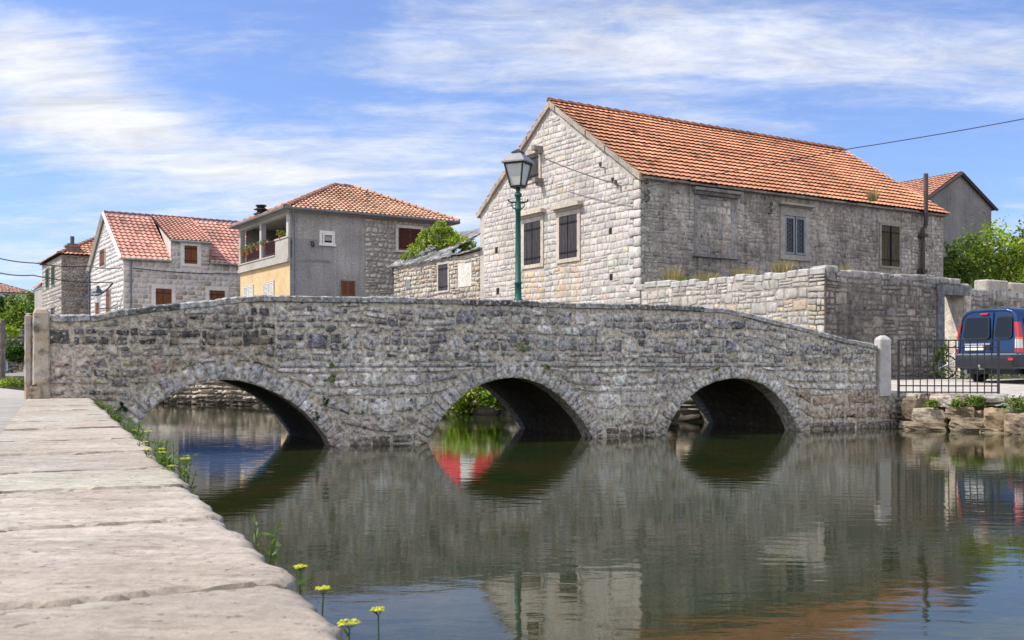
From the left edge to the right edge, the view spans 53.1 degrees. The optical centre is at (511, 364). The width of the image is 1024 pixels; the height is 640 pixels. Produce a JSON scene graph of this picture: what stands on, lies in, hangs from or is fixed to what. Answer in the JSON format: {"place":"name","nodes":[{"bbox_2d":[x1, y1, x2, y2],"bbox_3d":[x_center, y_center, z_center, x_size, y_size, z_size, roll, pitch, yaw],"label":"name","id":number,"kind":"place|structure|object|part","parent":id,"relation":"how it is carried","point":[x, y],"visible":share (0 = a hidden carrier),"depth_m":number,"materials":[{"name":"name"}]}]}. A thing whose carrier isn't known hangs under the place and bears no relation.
{"place":"outdoors","nodes":[
{"label":"outdoors","id":0,"kind":"place"},
{"bbox_2d":[0,398,26,433],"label":"pavement","id":1,"kind":"structure","parent":0,"point":[10,408],"depth_m":11.34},
{"bbox_2d":[6,365,23,372],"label":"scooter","id":2,"kind":"object","parent":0,"point":[14,368],"visible":0.38,"depth_m":71.84,"materials":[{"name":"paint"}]},
{"bbox_2d":[0,0,1023,290],"label":"sky","id":3,"kind":"structure","parent":0,"point":[213,109],"materials":[{"name":"blue"}]},
{"bbox_2d":[6,372,1022,421],"bbox_3d":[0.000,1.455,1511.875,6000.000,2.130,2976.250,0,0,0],"label":"ground","id":4,"kind":"structure","parent":0,"point":[18,375],"depth_m":24.08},
{"bbox_2d":[0,289,15,326],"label":"lane tree","id":5,"kind":"object","parent":4,"relation":"on","point":[2,302],"visible":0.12,"depth_m":91.53,"materials":[{"name":"green plant"}]},
{"bbox_2d":[0,388,23,397],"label":"lane","id":6,"kind":"structure","parent":4,"relation":"on","point":[8,393],"depth_m":18.28,"materials":[{"name":"grey concrete"}]},
{"bbox_2d":[0,320,5,388],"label":"house corner","id":7,"kind":"object","parent":6,"relation":"on","point":[2,348],"visible":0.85,"depth_m":30.13,"materials":[{"name":"grey stone"}]},
{"bbox_2d":[0,375,23,387],"bbox_3d":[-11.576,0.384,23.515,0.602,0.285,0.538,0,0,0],"label":"hedge","id":8,"kind":"object","parent":6,"relation":"on","point":[4,381],"visible":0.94,"depth_m":23.45,"materials":[{"name":"green plant"}]},
{"bbox_2d":[6,323,22,341],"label":"yellow shrub","id":9,"kind":"object","parent":6,"relation":"on","point":[11,330],"visible":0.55,"depth_m":77.86,"materials":[{"name":"green plant"}]},
{"bbox_2d":[6,329,24,344],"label":"terrace wall","id":10,"kind":"structure","parent":6,"relation":"on","point":[19,339],"depth_m":83.96,"materials":[{"name":"stone"}]},
{"bbox_2d":[8,361,23,372],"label":"lane wall","id":11,"kind":"structure","parent":6,"relation":"on","point":[21,366],"depth_m":76.97,"materials":[{"name":"grey stone"}]},
{"bbox_2d":[6,340,24,364],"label":"creeper","id":12,"kind":"object","parent":11,"relation":"attached to","point":[15,352],"visible":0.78,"depth_m":75.81,"materials":[{"name":"green plant"}]},
{"bbox_2d":[0,291,34,328],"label":"lane tree","id":13,"kind":"object","parent":4,"relation":"on","point":[17,311],"visible":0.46,"depth_m":89.07,"materials":[{"name":"green plant"}]},
{"bbox_2d":[15,290,34,309],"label":"lane tree","id":14,"kind":"object","parent":4,"relation":"on","point":[31,298],"visible":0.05,"depth_m":99.14,"materials":[{"name":"green plant"}]},
{"bbox_2d":[32,282,41,308],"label":"narrow house","id":15,"kind":"structure","parent":4,"relation":"on","point":[38,296],"depth_m":80.05,"materials":[{"name":"stone"}]},
{"bbox_2d":[38,236,94,316],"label":"old corner house","id":16,"kind":"structure","parent":4,"relation":"on","point":[70,254],"depth_m":66.67,"materials":[{"name":"stone"}]},
{"bbox_2d":[45,267,48,288],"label":"window","id":17,"kind":"structure","parent":16,"relation":"in","point":[47,269],"depth_m":70.58,"materials":[{"name":"wood"}]},
{"bbox_2d":[50,306,54,314],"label":"window","id":18,"kind":"structure","parent":16,"relation":"in","point":[52,309],"depth_m":68.73,"materials":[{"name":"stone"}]},
{"bbox_2d":[51,264,54,286],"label":"window","id":19,"kind":"structure","parent":16,"relation":"in","point":[52,267],"depth_m":68.66,"materials":[{"name":"wood"}]},
{"bbox_2d":[59,283,112,301],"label":"overhead wire","id":20,"kind":"object","parent":16,"relation":"attached to","point":[104,291],"visible":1,"depth_m":60.23,"materials":[{"name":"paint"}]},
{"bbox_2d":[86,210,245,314],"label":"dormer house","id":21,"kind":"structure","parent":4,"relation":"on","point":[126,242],"depth_m":60.50,"materials":[{"name":"stone"}]},
{"bbox_2d":[0,273,112,282],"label":"overhead wire","id":22,"kind":"object","parent":21,"relation":"attached to","point":[55,279],"visible":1,"depth_m":56.56,"materials":[{"name":"paint"}]},
{"bbox_2d":[0,258,121,268],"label":"overhead wire","id":23,"kind":"object","parent":21,"relation":"attached to","point":[60,266],"visible":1,"depth_m":57.07,"materials":[{"name":"paint"}]},
{"bbox_2d":[95,303,99,313],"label":"window","id":24,"kind":"structure","parent":21,"relation":"in","point":[97,311],"depth_m":64.38,"materials":[{"name":"wood"}]},
{"bbox_2d":[99,247,105,267],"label":"window","id":25,"kind":"structure","parent":21,"relation":"in","point":[102,252],"depth_m":62.78,"materials":[{"name":"wood"}]},
{"bbox_2d":[92,285,117,308],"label":"wall lantern","id":26,"kind":"object","parent":21,"relation":"attached to","point":[97,290],"depth_m":59.51,"materials":[{"name":"paint"}]},
{"bbox_2d":[105,288,110,311],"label":"window","id":27,"kind":"structure","parent":21,"relation":"in","point":[108,293],"depth_m":61.25,"materials":[{"name":"wood"}]},
{"bbox_2d":[152,284,175,304],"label":"window","id":28,"kind":"structure","parent":21,"relation":"in","point":[161,294],"depth_m":59.13,"materials":[{"name":"wood"}]},
{"bbox_2d":[133,268,238,273],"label":"overhead wire","id":29,"kind":"object","parent":21,"relation":"attached to","point":[185,272],"visible":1,"depth_m":59.54,"materials":[{"name":"paint"}]},
{"bbox_2d":[180,242,200,266],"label":"window","id":30,"kind":"structure","parent":21,"relation":"in","point":[190,253],"depth_m":59.96,"materials":[{"name":"wood"}]},
{"bbox_2d":[206,286,228,299],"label":"window","id":31,"kind":"structure","parent":21,"relation":"in","point":[212,293],"depth_m":60.79,"materials":[{"name":"wood"}]},
{"bbox_2d":[0,397,342,639],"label":"quay kerb","id":32,"kind":"structure","parent":4,"relation":"on","point":[110,529],"depth_m":2.62,"materials":[{"name":"stone"}]},
{"bbox_2d":[92,398,104,409],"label":"samphire","id":33,"kind":"object","parent":32,"relation":"on","point":[97,403],"visible":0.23,"depth_m":12.79,"materials":[{"name":"green plant"}]},
{"bbox_2d":[104,402,115,418],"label":"samphire","id":34,"kind":"object","parent":32,"relation":"on","point":[107,407],"visible":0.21,"depth_m":11.30,"materials":[{"name":"green plant"}]},
{"bbox_2d":[106,409,124,423],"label":"samphire","id":35,"kind":"object","parent":32,"relation":"on","point":[117,418],"visible":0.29,"depth_m":9.89,"materials":[{"name":"green plant"}]},
{"bbox_2d":[118,416,135,431],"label":"samphire","id":36,"kind":"object","parent":32,"relation":"on","point":[127,428],"visible":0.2,"depth_m":8.69,"materials":[{"name":"green plant"}]},
{"bbox_2d":[126,420,144,440],"bbox_3d":[-2.899,0.590,7.808,0.206,0.342,0.201,0,0,-30],"label":"samphire","id":37,"kind":"object","parent":32,"relation":"on","point":[133,432],"visible":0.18,"depth_m":7.82,"materials":[{"name":"green plant"}]},
{"bbox_2d":[134,429,152,445],"bbox_3d":[-2.513,0.590,6.901,0.169,0.342,0.173,0,0,42],"label":"samphire","id":38,"kind":"object","parent":32,"relation":"on","point":[141,437],"visible":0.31,"depth_m":6.92,"materials":[{"name":"green plant"}]},
{"bbox_2d":[137,439,165,458],"bbox_3d":[-2.127,0.600,6.097,0.175,0.323,0.193,0,0,0],"label":"samphire","id":39,"kind":"object","parent":32,"relation":"on","point":[157,442],"visible":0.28,"depth_m":6.13,"materials":[{"name":"green plant"}]},
{"bbox_2d":[142,437,179,472],"bbox_3d":[-1.833,0.571,5.378,0.178,0.381,0.178,0,0,22],"label":"samphire","id":40,"kind":"object","parent":32,"relation":"on","point":[160,460],"visible":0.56,"depth_m":5.36,"materials":[{"name":"green plant"}]},
{"bbox_2d":[161,453,199,492],"bbox_3d":[-1.543,0.581,4.763,0.139,0.361,0.208,0,0,34],"label":"samphire","id":41,"kind":"object","parent":32,"relation":"on","point":[183,472],"visible":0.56,"depth_m":4.76,"materials":[{"name":"green plant"}]},
{"bbox_2d":[253,515,283,565],"bbox_3d":[-0.828,0.704,3.270,0.201,0.457,0.130,0,0,0],"label":"samphire","id":42,"kind":"object","parent":32,"relation":"on","point":[270,552],"visible":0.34,"depth_m":3.29,"materials":[{"name":"green plant"}]},
{"bbox_2d":[293,564,307,594],"bbox_3d":[-0.541,0.686,2.533,0.080,0.379,0.185,0,0,-14],"label":"samphire","id":43,"kind":"object","parent":32,"relation":"attached to","point":[300,582],"visible":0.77,"depth_m":2.55,"materials":[{"name":"green plant"}]},
{"bbox_2d":[315,585,330,615],"bbox_3d":[-0.474,0.680,2.333,0.139,0.350,0.080,0,0,-11],"label":"samphire","id":44,"kind":"object","parent":32,"relation":"attached to","point":[324,587],"visible":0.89,"depth_m":2.34,"materials":[{"name":"yellow plant"}]},
{"bbox_2d":[337,618,360,639],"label":"samphire","id":45,"kind":"object","parent":32,"relation":"attached to","point":[342,622],"visible":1,"depth_m":2.05,"materials":[{"name":"yellow plant"}]},
{"bbox_2d":[370,606,384,639],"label":"samphire","id":46,"kind":"object","parent":32,"relation":"attached to","point":[375,610],"visible":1,"depth_m":2.12,"materials":[{"name":"yellow plant"}]},
{"bbox_2d":[160,384,199,403],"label":"bank wall","id":47,"kind":"structure","parent":4,"relation":"on","point":[186,395],"depth_m":34.44,"materials":[{"name":"grey stone"}]},
{"bbox_2d":[196,380,473,414],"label":"bank wall","id":48,"kind":"structure","parent":4,"relation":"on","point":[217,392],"depth_m":33.27,"materials":[{"name":"grey stone"}]},
{"bbox_2d":[229,183,459,296],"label":"house","id":49,"kind":"structure","parent":4,"relation":"on","point":[343,240],"depth_m":50.03,"materials":[{"name":"stone"}]},
{"bbox_2d":[244,246,251,254],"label":"flower pot","id":50,"kind":"object","parent":49,"relation":"on","point":[247,252],"visible":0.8,"depth_m":52.85,"materials":[{"name":"ceramic"}]},
{"bbox_2d":[243,284,253,296],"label":"window","id":51,"kind":"structure","parent":49,"relation":"in","point":[248,290],"depth_m":52.98,"materials":[{"name":"paint"}]},
{"bbox_2d":[248,244,254,252],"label":"flower pot","id":52,"kind":"object","parent":49,"relation":"on","point":[251,250],"visible":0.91,"depth_m":52.31,"materials":[{"name":"ceramic"}]},
{"bbox_2d":[252,241,258,250],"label":"flower pot","id":53,"kind":"object","parent":49,"relation":"on","point":[257,247],"visible":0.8,"depth_m":51.56,"materials":[{"name":"ceramic"}]},
{"bbox_2d":[260,239,268,248],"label":"flower pot","id":54,"kind":"object","parent":49,"relation":"on","point":[264,245],"visible":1,"depth_m":50.74,"materials":[{"name":"ceramic"}]},
{"bbox_2d":[263,280,274,294],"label":"window","id":55,"kind":"structure","parent":49,"relation":"in","point":[269,286],"depth_m":50.32,"materials":[{"name":"paint"}]},
{"bbox_2d":[276,230,285,239],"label":"flower pot","id":56,"kind":"object","parent":49,"relation":"on","point":[280,233],"visible":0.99,"depth_m":48.73,"materials":[{"name":"ceramic"}]},
{"bbox_2d":[319,230,335,246],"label":"window","id":57,"kind":"structure","parent":49,"relation":"in","point":[321,242],"depth_m":48.92,"materials":[{"name":"paint"}]},
{"bbox_2d":[340,279,355,296],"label":"window","id":58,"kind":"structure","parent":49,"relation":"in","point":[347,287],"depth_m":49.50,"materials":[{"name":"wood"}]},
{"bbox_2d":[395,224,423,252],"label":"window","id":59,"kind":"structure","parent":49,"relation":"in","point":[405,235],"depth_m":51.18,"materials":[{"name":"stone"}]},
{"bbox_2d":[387,228,481,298],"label":"stone outhouse","id":60,"kind":"structure","parent":4,"relation":"on","point":[455,275],"depth_m":43.96,"materials":[{"name":"stone"}]},
{"bbox_2d":[399,220,476,259],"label":"creeper","id":61,"kind":"object","parent":60,"relation":"on","point":[446,238],"visible":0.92,"depth_m":45.51,"materials":[{"name":"green plant"}]},
{"bbox_2d":[437,261,449,292],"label":"window","id":62,"kind":"structure","parent":60,"relation":"in","point":[443,277],"depth_m":43.33,"materials":[{"name":"wood"}]},
{"bbox_2d":[445,386,486,414],"bbox_3d":[-1.259,0.757,27.065,1.795,1.558,1.236,0,0,-24],"label":"bank bush","id":63,"kind":"object","parent":4,"relation":"on","point":[459,405],"visible":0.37,"depth_m":26.89,"materials":[{"name":"green plant"}]},
{"bbox_2d":[476,390,503,410],"bbox_3d":[-0.431,0.660,26.552,0.964,1.041,0.687,0,0,16],"label":"bank bush","id":64,"kind":"object","parent":4,"relation":"on","point":[488,397],"visible":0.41,"depth_m":26.42,"materials":[{"name":"green plant"}]},
{"bbox_2d":[471,385,703,421],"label":"bank wall","id":65,"kind":"structure","parent":4,"relation":"on","point":[503,411],"depth_m":26.52,"materials":[{"name":"grey stone"}]},
{"bbox_2d":[476,97,949,303],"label":"stone house","id":66,"kind":"structure","parent":4,"relation":"on","point":[585,238],"depth_m":36.32,"materials":[{"name":"stone"}]},
{"bbox_2d":[521,208,545,269],"bbox_3d":[0.672,-4.599,37.595,0.240,2.080,1.703,0,0,-32],"label":"window","id":67,"kind":"structure","parent":66,"relation":"in","point":[532,221],"depth_m":37.54,"materials":[{"name":"stone"}]},
{"bbox_2d":[525,150,541,183],"bbox_3d":[0.767,-7.290,37.600,0.069,1.198,1.022,0,0,-32],"label":"window","id":68,"kind":"structure","parent":66,"relation":"in","point":[536,171],"depth_m":37.43,"materials":[{"name":"stone"}]},
{"bbox_2d":[550,200,582,263],"bbox_3d":[1.884,-4.596,35.692,0.240,2.024,1.671,0,0,-32],"label":"window","id":69,"kind":"structure","parent":66,"relation":"in","point":[568,215],"depth_m":35.67,"materials":[{"name":"stone"}]},
{"bbox_2d":[544,158,615,183],"bbox_3d":[2.210,-6.485,34.150,0.033,1.435,3.651,0,0,-37],"label":"overhead wire","id":70,"kind":"object","parent":66,"relation":"attached to","point":[581,172],"visible":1,"depth_m":33.98,"materials":[{"name":"paint"}]},
{"bbox_2d":[691,186,743,259],"bbox_3d":[6.868,-4.705,34.170,2.173,2.287,0.200,0,0,-32],"label":"blocked window","id":71,"kind":"structure","parent":66,"relation":"in","point":[735,195],"depth_m":34.07,"materials":[{"name":"stone"}]},
{"bbox_2d":[777,201,815,261],"bbox_3d":[10.069,-4.692,36.185,1.744,1.980,0.240,0,0,-32],"label":"window","id":72,"kind":"structure","parent":66,"relation":"in","point":[794,217],"depth_m":36.23,"materials":[{"name":"stone"}]},
{"bbox_2d":[646,118,1023,186],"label":"overhead wire","id":73,"kind":"object","parent":66,"relation":"attached to","point":[839,150],"visible":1,"depth_m":29.61,"materials":[{"name":"rubber"}]},
{"bbox_2d":[863,186,879,201],"bbox_3d":[13.169,-6.259,37.423,0.736,0.550,0.671,0,0,44],"label":"roof weed","id":74,"kind":"object","parent":66,"relation":"on","point":[872,196],"visible":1,"depth_m":37.30,"materials":[{"name":"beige plant"}]},
{"bbox_2d":[879,222,900,268],"bbox_3d":[14.439,-4.543,39.067,1.260,1.719,0.069,0,0,-33],"label":"window","id":75,"kind":"structure","parent":66,"relation":"in","point":[889,233],"depth_m":39.02,"materials":[{"name":"wood"}]},
{"bbox_2d":[636,265,1023,378],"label":"yard wall","id":76,"kind":"structure","parent":4,"relation":"on","point":[866,306],"depth_m":27.97,"materials":[{"name":"stone"}]},
{"bbox_2d":[657,265,689,280],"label":"dry grass","id":77,"kind":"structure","parent":76,"relation":"on","point":[674,275],"depth_m":31.69,"materials":[{"name":"beige plant"}]},
{"bbox_2d":[690,271,721,280],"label":"dry grass","id":78,"kind":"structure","parent":76,"relation":"on","point":[700,277],"depth_m":30.36,"materials":[{"name":"beige plant"}]},
{"bbox_2d":[728,265,757,276],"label":"dry grass","id":79,"kind":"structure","parent":76,"relation":"on","point":[742,272],"depth_m":29.12,"materials":[{"name":"beige plant"}]},
{"bbox_2d":[765,258,794,272],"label":"dry grass","id":80,"kind":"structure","parent":76,"relation":"on","point":[781,268],"depth_m":27.96,"materials":[{"name":"beige plant"}]},
{"bbox_2d":[838,262,853,269],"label":"dry grass","id":81,"kind":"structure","parent":76,"relation":"on","point":[844,268],"depth_m":27.96,"materials":[{"name":"beige plant"}]},
{"bbox_2d":[935,284,971,378],"bbox_3d":[12.332,-0.839,29.359,1.611,2.819,0.805,0,0,-32],"label":"doorway","id":82,"kind":"structure","parent":76,"relation":"in","point":[951,310],"depth_m":29.36,"materials":[{"name":"stone"}]},
{"bbox_2d":[974,279,1007,291],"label":"stone block","id":83,"kind":"structure","parent":76,"relation":"on","point":[987,284],"depth_m":30.17,"materials":[{"name":"stone"}]},
{"bbox_2d":[1008,282,1023,293],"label":"stone block","id":84,"kind":"structure","parent":76,"relation":"on","point":[1016,287],"depth_m":30.74,"materials":[{"name":"stone"}]},
{"bbox_2d":[930,333,951,378],"bbox_3d":[11.655,-0.099,27.887,0.554,1.518,0.465,0,0,0],"label":"doorway plant","id":85,"kind":"object","parent":4,"relation":"on","point":[939,354],"visible":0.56,"depth_m":27.80,"materials":[{"name":"green plant"}]},
{"bbox_2d":[897,171,998,265],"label":"grey gable house","id":86,"kind":"structure","parent":4,"relation":"on","point":[960,196],"depth_m":61.62,"materials":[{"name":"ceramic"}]},
{"bbox_2d":[933,346,993,378],"bbox_3d":[12.103,-0.102,27.369,1.673,0.958,0.510,0,0,3],"label":"bicycle","id":87,"kind":"object","parent":4,"relation":"on","point":[949,366],"visible":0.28,"depth_m":27.38,"materials":[{"name":"metal"}]},
{"bbox_2d":[943,214,1003,288],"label":"green tree","id":88,"kind":"object","parent":4,"relation":"on","point":[963,269],"visible":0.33,"depth_m":42.47,"materials":[{"name":"green plant"}]},
{"bbox_2d":[936,364,1023,378],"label":"verge weeds","id":89,"kind":"object","parent":4,"relation":"on","point":[1001,376],"visible":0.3,"depth_m":28.12,"materials":[{"name":"green plant"}]},
{"bbox_2d":[972,212,1023,282],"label":"green tree","id":90,"kind":"object","parent":4,"relation":"on","point":[1007,269],"visible":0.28,"depth_m":43.47,"materials":[{"name":"green plant"}]},
{"bbox_2d":[996,215,1023,282],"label":"green tree","id":91,"kind":"object","parent":4,"relation":"on","point":[1021,233],"visible":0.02,"depth_m":44.83,"materials":[{"name":"green plant"}]},
{"bbox_2d":[134,403,1023,639],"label":"water","id":92,"kind":"structure","parent":0,"point":[476,527],"depth_m":8.36,"materials":[{"name":"green liquid"}]},
{"bbox_2d":[24,295,900,445],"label":"stone bridge","id":93,"kind":"structure","parent":92,"relation":"in","point":[406,370],"depth_m":17.60,"materials":[{"name":"stone"}]},
{"bbox_2d":[116,401,128,412],"bbox_3d":[-5.806,0.635,15.224,0.202,0.192,0.112,0,0,-32],"label":"wall weed","id":94,"kind":"object","parent":93,"relation":"attached to","point":[124,409],"depth_m":15.23,"materials":[{"name":"green plant"}]},
{"bbox_2d":[322,396,329,406],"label":"wall weed","id":95,"kind":"object","parent":93,"relation":"attached to","point":[326,401],"depth_m":16.50,"materials":[{"name":"green plant"}]},
{"bbox_2d":[326,372,335,383],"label":"wall weed","id":96,"kind":"object","parent":93,"relation":"attached to","point":[333,376],"depth_m":16.53,"materials":[{"name":"green plant"}]},
{"bbox_2d":[501,149,534,299],"bbox_3d":[0.109,-2.487,18.234,0.451,2.713,0.451,0,0,27],"label":"street lamp","id":97,"kind":"object","parent":93,"relation":"on","point":[518,163],"visible":0.98,"depth_m":18.18,"materials":[{"name":"metal"}]},
{"bbox_2d":[516,337,529,351],"bbox_3d":[0.198,-0.344,17.950,0.279,0.289,0.147,0,0,-23],"label":"wall weed","id":98,"kind":"object","parent":93,"relation":"attached to","point":[527,342],"depth_m":17.95,"materials":[{"name":"green plant"}]},
{"bbox_2d":[891,392,1023,434],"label":"quay wall","id":99,"kind":"structure","parent":92,"relation":"in","point":[917,414],"depth_m":20.43,"materials":[{"name":"beige stone"}]},
{"bbox_2d":[923,399,939,409],"bbox_3d":[8.464,0.795,20.624,0.294,0.219,0.221,0,0,-26],"label":"quay weed","id":100,"kind":"object","parent":99,"relation":"attached to","point":[931,403],"visible":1,"depth_m":20.61,"materials":[{"name":"green plant"}]},
{"bbox_2d":[897,339,999,396],"bbox_3d":[8.891,0.075,20.869,1.989,1.180,0.056,0,0,7],"label":"iron railing","id":101,"kind":"object","parent":99,"relation":"on","point":[948,385],"visible":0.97,"depth_m":20.85,"materials":[{"name":"metal"}]},
{"bbox_2d":[949,398,962,407],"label":"quay weed","id":102,"kind":"object","parent":99,"relation":"attached to","point":[954,402],"visible":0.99,"depth_m":20.34,"materials":[{"name":"green plant"}]},
{"bbox_2d":[955,394,988,406],"bbox_3d":[9.130,0.710,20.225,0.768,0.259,0.303,0,0,0],"label":"quay weed","id":103,"kind":"object","parent":99,"relation":"attached to","point":[979,398],"visible":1,"depth_m":20.19,"materials":[{"name":"green plant"}]},
{"bbox_2d":[999,394,1023,412],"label":"quay weed","id":104,"kind":"object","parent":99,"relation":"attached to","point":[1020,401],"visible":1,"depth_m":19.61,"materials":[{"name":"green plant"}]},
{"bbox_2d":[891,379,1023,394],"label":"road","id":105,"kind":"structure","parent":0,"point":[1012,386],"depth_m":23.52,"materials":[{"name":"grey asphalt"}]},
{"bbox_2d":[956,308,1023,380],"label":"parked van","id":106,"kind":"object","parent":105,"relation":"on","point":[1005,326],"visible":0.94,"depth_m":24.70,"materials":[{"name":"paint"}]},
{"bbox_3d":[11.376,-0.900,25.075,0.097,0.550,0.735,0,0,-30],"label":"rear window","id":107,"kind":"part","parent":106,"relation":"part of","materials":[{"name":"glass"}]},
{"bbox_3d":[11.737,-0.900,24.454,0.098,0.550,0.470,0,0,-30],"label":"rear window","id":108,"kind":"part","parent":106,"relation":"part of","materials":[{"name":"glass"}]},
{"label":"hill","id":109,"kind":"structure","parent":0,"visible":0},
{"bbox_2d":[0,283,34,300],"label":"hillside house","id":110,"kind":"structure","parent":109,"relation":"on","point":[4,288],"depth_m":157.22,"materials":[{"name":"paint"}]}
]}

